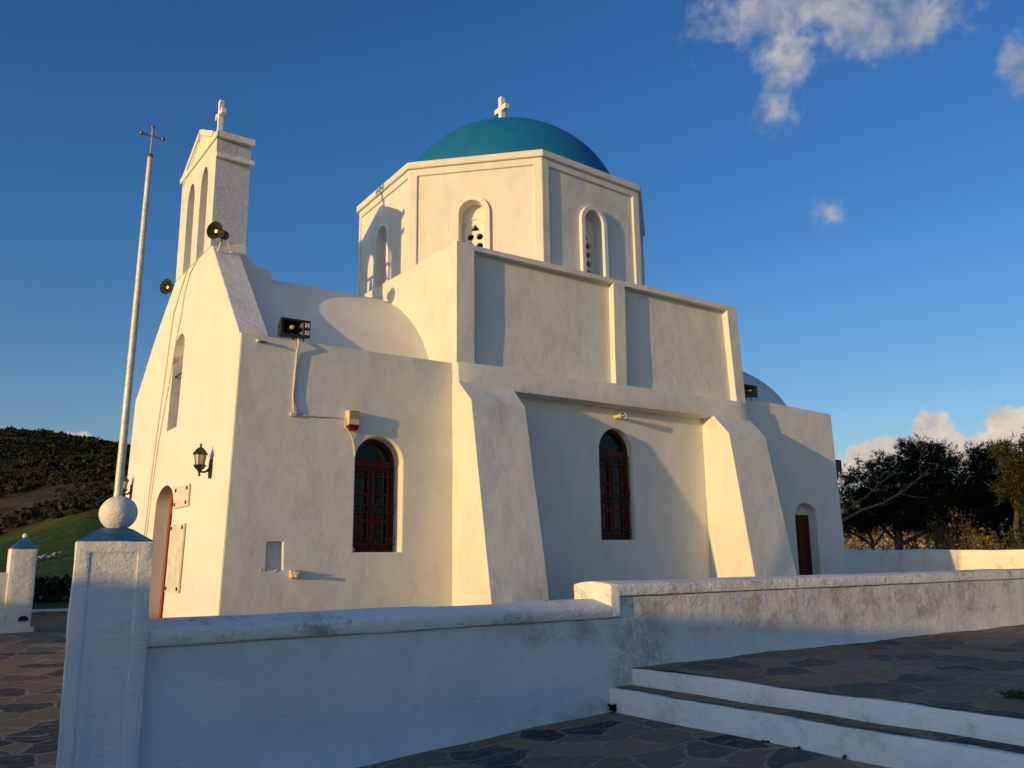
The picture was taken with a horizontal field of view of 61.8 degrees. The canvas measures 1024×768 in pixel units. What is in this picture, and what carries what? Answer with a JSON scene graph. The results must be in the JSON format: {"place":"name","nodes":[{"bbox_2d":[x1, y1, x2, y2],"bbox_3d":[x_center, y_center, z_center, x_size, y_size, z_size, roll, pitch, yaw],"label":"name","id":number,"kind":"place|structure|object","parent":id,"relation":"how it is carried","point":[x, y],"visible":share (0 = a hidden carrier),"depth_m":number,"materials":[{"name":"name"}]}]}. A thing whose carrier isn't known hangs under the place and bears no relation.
{"place":"outdoors","nodes":[
{"label":"outdoors","id":0,"kind":"place"},
{"bbox_2d":[0,629,65,767],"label":"forecourt","id":1,"kind":"structure","parent":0,"point":[31,672],"depth_m":9.73,"materials":[{"name":"stone"}]},
{"bbox_2d":[0,572,7,633],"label":"boundary wall","id":2,"kind":"structure","parent":1,"relation":"on","point":[3,581],"depth_m":15.43,"materials":[{"name":"white paint"}]},
{"bbox_2d":[1,533,39,633],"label":"gate pier","id":3,"kind":"structure","parent":1,"relation":"on","point":[21,561],"depth_m":15.57,"materials":[{"name":"white paint"}]},
{"bbox_2d":[56,496,153,767],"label":"gate pier","id":4,"kind":"structure","parent":1,"relation":"on","point":[107,628],"depth_m":6.25,"materials":[{"name":"white paint"}]},
{"bbox_2d":[114,125,165,496],"bbox_3d":[-3.065,-0.667,7.040,0.211,3.180,0.060,8,-14,-35],"label":"flagpole","id":5,"kind":"object","parent":4,"relation":"on","point":[120,468],"visible":0.98,"depth_m":6.96,"materials":[{"name":"beige metal"}]},
{"bbox_2d":[0,433,1020,717],"bbox_3d":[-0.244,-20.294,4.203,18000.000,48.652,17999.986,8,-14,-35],"label":"ground","id":6,"kind":"structure","parent":0,"point":[66,533],"depth_m":88.42,"materials":[{"name":"green plant"}]},
{"bbox_2d":[30,608,67,630],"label":"kerb wall","id":7,"kind":"structure","parent":6,"relation":"on","point":[48,619],"depth_m":16.34,"materials":[{"name":"paint"}]},
{"bbox_2d":[37,551,61,561],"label":"field wall","id":8,"kind":"structure","parent":6,"relation":"on","point":[47,557],"depth_m":65.92,"materials":[{"name":"stone"}]},
{"bbox_2d":[33,573,71,602],"bbox_3d":[-19.207,8.384,34.791,22.626,1.736,5.466,10,-16,-41],"label":"meadow hedge","id":9,"kind":"object","parent":6,"relation":"on","point":[59,590],"visible":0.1,"depth_m":35.09,"materials":[{"name":"green plant"}]},
{"bbox_2d":[0,425,130,534],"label":"hillside scrub","id":10,"kind":"object","parent":6,"relation":"on","point":[99,456],"visible":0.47,"depth_m":168.54,"materials":[{"name":"green plant"}]},
{"bbox_2d":[838,470,889,549],"bbox_3d":[12.817,5.381,31.544,2.550,4.568,1.988,8,-14,-35],"label":"pine tree","id":11,"kind":"object","parent":6,"relation":"on","point":[846,502],"visible":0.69,"depth_m":31.42,"materials":[{"name":"green plant"}]},
{"bbox_2d":[839,432,1004,549],"bbox_3d":[14.474,4.667,31.139,4.960,5.779,4.551,4,-13,-22],"label":"pine tree","id":12,"kind":"object","parent":6,"relation":"on","point":[921,488],"visible":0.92,"depth_m":30.69,"materials":[{"name":"green plant"}]},
{"bbox_2d":[903,532,942,549],"bbox_3d":[12.016,5.292,24.888,1.666,1.971,1.641,8,-14,-35],"label":"bush","id":13,"kind":"object","parent":6,"relation":"on","point":[912,543],"visible":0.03,"depth_m":24.88,"materials":[{"name":"brown plant"}]},
{"bbox_2d":[840,503,1009,549],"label":"dry grass","id":14,"kind":"structure","parent":6,"relation":"on","point":[885,542],"depth_m":60.66,"materials":[{"name":"beige plant"}]},
{"bbox_2d":[845,549,1023,573],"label":"yard wall","id":15,"kind":"structure","parent":6,"relation":"on","point":[876,561],"depth_m":20.62,"materials":[{"name":"paint"}]},
{"bbox_2d":[923,505,999,549],"bbox_3d":[11.132,4.200,20.929,2.226,2.523,1.710,8,-14,-35],"label":"autumn bush","id":16,"kind":"object","parent":6,"relation":"on","point":[970,545],"visible":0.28,"depth_m":20.99,"materials":[{"name":"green plant"}]},
{"bbox_2d":[949,439,1023,549],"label":"pine tree","id":17,"kind":"object","parent":6,"relation":"on","point":[980,463],"visible":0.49,"depth_m":30.62,"materials":[{"name":"green plant"}]},
{"bbox_2d":[983,425,1023,548],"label":"olive pine","id":18,"kind":"object","parent":6,"relation":"on","point":[1013,483],"visible":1,"depth_m":21.56,"materials":[{"name":"green plant"}]},
{"bbox_2d":[987,508,1023,549],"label":"autumn bush","id":19,"kind":"object","parent":6,"relation":"on","point":[1019,540],"visible":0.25,"depth_m":20.03,"materials":[{"name":"brown plant"}]},
{"bbox_2d":[0,0,1023,498],"label":"sky","id":20,"kind":"structure","parent":0,"point":[846,177],"materials":[{"name":"blue"}]},
{"bbox_2d":[357,712,888,767],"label":"pavement","id":21,"kind":"structure","parent":0,"point":[611,740],"depth_m":7.24,"materials":[{"name":"stone"}]},
{"bbox_2d":[77,568,1023,767],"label":"parapet wall","id":22,"kind":"structure","parent":21,"relation":"on","point":[350,688],"depth_m":7.91,"materials":[{"name":"paint"}]},
{"bbox_2d":[607,703,616,711],"bbox_3d":[1.060,3.311,8.774,0.156,0.100,0.143,8,-14,-35],"label":"weed tuft","id":23,"kind":"object","parent":21,"relation":"on","point":[611,707],"visible":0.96,"depth_m":8.75,"materials":[{"name":"green plant"}]},
{"bbox_2d":[610,668,1023,767],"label":"stone steps","id":24,"kind":"structure","parent":21,"relation":"on","point":[887,733],"depth_m":6.92,"materials":[{"name":"paint"}]},
{"bbox_2d":[633,624,1023,717],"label":"terrace","id":25,"kind":"structure","parent":0,"point":[977,670],"depth_m":8.69,"materials":[{"name":"stone"}]},
{"bbox_2d":[998,688,1023,699],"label":"weed tuft","id":26,"kind":"object","parent":25,"relation":"on","point":[1020,694],"visible":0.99,"depth_m":6.79,"materials":[{"name":"green plant"}]},
{"label":"courtyard","id":27,"kind":"structure","parent":0,"visible":0},
{"bbox_2d":[125,96,847,618],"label":"church","id":28,"kind":"structure","parent":27,"relation":"on","point":[497,342],"depth_m":12.70,"materials":[{"name":"white paint"}]},
{"bbox_2d":[122,473,132,498],"bbox_3d":[-6.314,1.659,13.952,0.244,0.428,0.165,8,-14,-35],"label":"wall lamp","id":29,"kind":"object","parent":28,"relation":"attached to","point":[125,483],"visible":0.65,"depth_m":13.94,"materials":[{"name":"metal"}]},
{"bbox_2d":[144,269,187,535],"bbox_3d":[-5.196,0.400,12.872,0.068,4.169,1.084,9,-15,-40],"label":"cable","id":30,"kind":"object","parent":28,"relation":"attached to","point":[161,403],"visible":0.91,"depth_m":13.07,"materials":[{"name":"white plastic"}]},
{"bbox_2d":[160,279,173,293],"bbox_3d":[-5.444,-1.447,13.689,0.256,0.414,0.270,-6,-13,22],"label":"horn speaker","id":31,"kind":"object","parent":28,"relation":"attached to","point":[166,286],"visible":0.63,"depth_m":13.64},
{"bbox_2d":[146,259,197,536],"bbox_3d":[-5.017,0.292,12.624,0.051,4.076,1.439,9,-15,-39],"label":"cable","id":32,"kind":"object","parent":28,"relation":"attached to","point":[167,395],"visible":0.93,"depth_m":12.86,"materials":[{"name":"white plastic"}]},
{"bbox_2d":[164,523,185,592],"bbox_3d":[-4.436,2.288,11.245,0.057,0.882,0.667,8,-14,-35],"label":"marble plaque","id":33,"kind":"object","parent":28,"relation":"attached to","point":[175,559],"visible":1,"depth_m":11.20,"materials":[{"name":"white stone"}]},
{"bbox_2d":[173,483,190,508],"bbox_3d":[-4.403,1.496,11.385,0.041,0.290,0.690,8,-14,-35],"label":"marble plaque","id":34,"kind":"object","parent":28,"relation":"attached to","point":[181,495],"visible":1,"depth_m":11.34,"materials":[{"name":"white stone"}]},
{"bbox_2d":[193,443,212,478],"bbox_3d":[-3.789,0.937,10.471,0.244,0.428,0.165,8,-14,-35],"label":"wall lamp","id":35,"kind":"object","parent":28,"relation":"attached to","point":[200,453],"visible":1,"depth_m":10.43,"materials":[{"name":"metal"}]},
{"bbox_2d":[207,221,228,251],"bbox_3d":[-4.016,-2.019,11.774,0.256,0.364,0.275,-4,-12,17],"label":"horn speaker","id":36,"kind":"object","parent":28,"relation":"attached to","point":[215,230],"visible":1,"depth_m":11.73},
{"bbox_2d":[260,569,300,578],"bbox_3d":[-2.700,2.221,10.013,0.498,0.126,0.160,8,-14,-35],"label":"broken fitting","id":37,"kind":"object","parent":28,"relation":"attached to","point":[294,574],"visible":1,"depth_m":10.08,"materials":[{"name":"beige plastic"}]},
{"bbox_2d":[277,317,310,341],"bbox_3d":[-2.755,-0.658,10.715,0.388,0.268,0.280,8,-14,-35],"label":"floodlight","id":38,"kind":"object","parent":28,"relation":"attached to","point":[292,328],"visible":0.99,"depth_m":10.68,"materials":[{"name":"black metal"}]},
{"bbox_2d":[289,339,354,455],"bbox_3d":[-2.345,0.171,10.720,0.895,1.417,0.086,8,-14,-35],"label":"cable conduit","id":39,"kind":"object","parent":28,"relation":"attached to","point":[293,413],"visible":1,"depth_m":10.56,"materials":[{"name":"white plastic"}]},
{"bbox_2d":[345,410,359,430],"bbox_3d":[-2.025,0.463,10.865,0.147,0.264,0.123,8,-14,-35],"label":"siren box","id":40,"kind":"object","parent":28,"relation":"attached to","point":[352,417],"visible":1,"depth_m":10.81,"materials":[{"name":"beige plastic"}]},
{"bbox_2d":[353,439,395,551],"bbox_3d":[-1.850,1.448,11.158,0.695,1.480,0.126,8,-14,-35],"label":"window","id":41,"kind":"structure","parent":28,"relation":"in","point":[374,477],"depth_m":11.20,"materials":[{"name":"red paint"}]},
{"bbox_2d":[599,430,632,539],"bbox_3d":[1.582,1.592,13.595,0.735,1.760,0.126,8,-14,-35],"label":"window","id":42,"kind":"structure","parent":28,"relation":"in","point":[615,494],"depth_m":13.63,"materials":[{"name":"red paint"}]},
{"bbox_2d":[614,412,625,418],"bbox_3d":[1.695,0.518,13.596,0.111,0.109,0.234,8,-14,-35],"label":"spot lamp","id":43,"kind":"object","parent":28,"relation":"attached to","point":[622,415],"visible":1,"depth_m":13.55,"materials":[{"name":"white metal"}]},
{"bbox_2d":[744,384,757,399],"bbox_3d":[4.268,0.172,15.689,0.408,0.275,0.300,8,-14,-35],"label":"floodlight","id":44,"kind":"object","parent":28,"relation":"attached to","point":[751,391],"visible":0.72,"depth_m":15.68,"materials":[{"name":"black metal"}]},
{"bbox_2d":[835,460,841,478],"bbox_3d":[6.431,1.790,17.156,0.490,0.552,0.101,6,-14,-31],"label":"floodlight","id":45,"kind":"object","parent":28,"relation":"attached to","point":[838,466],"visible":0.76,"depth_m":17.23,"materials":[{"name":"black metal"}]}
]}

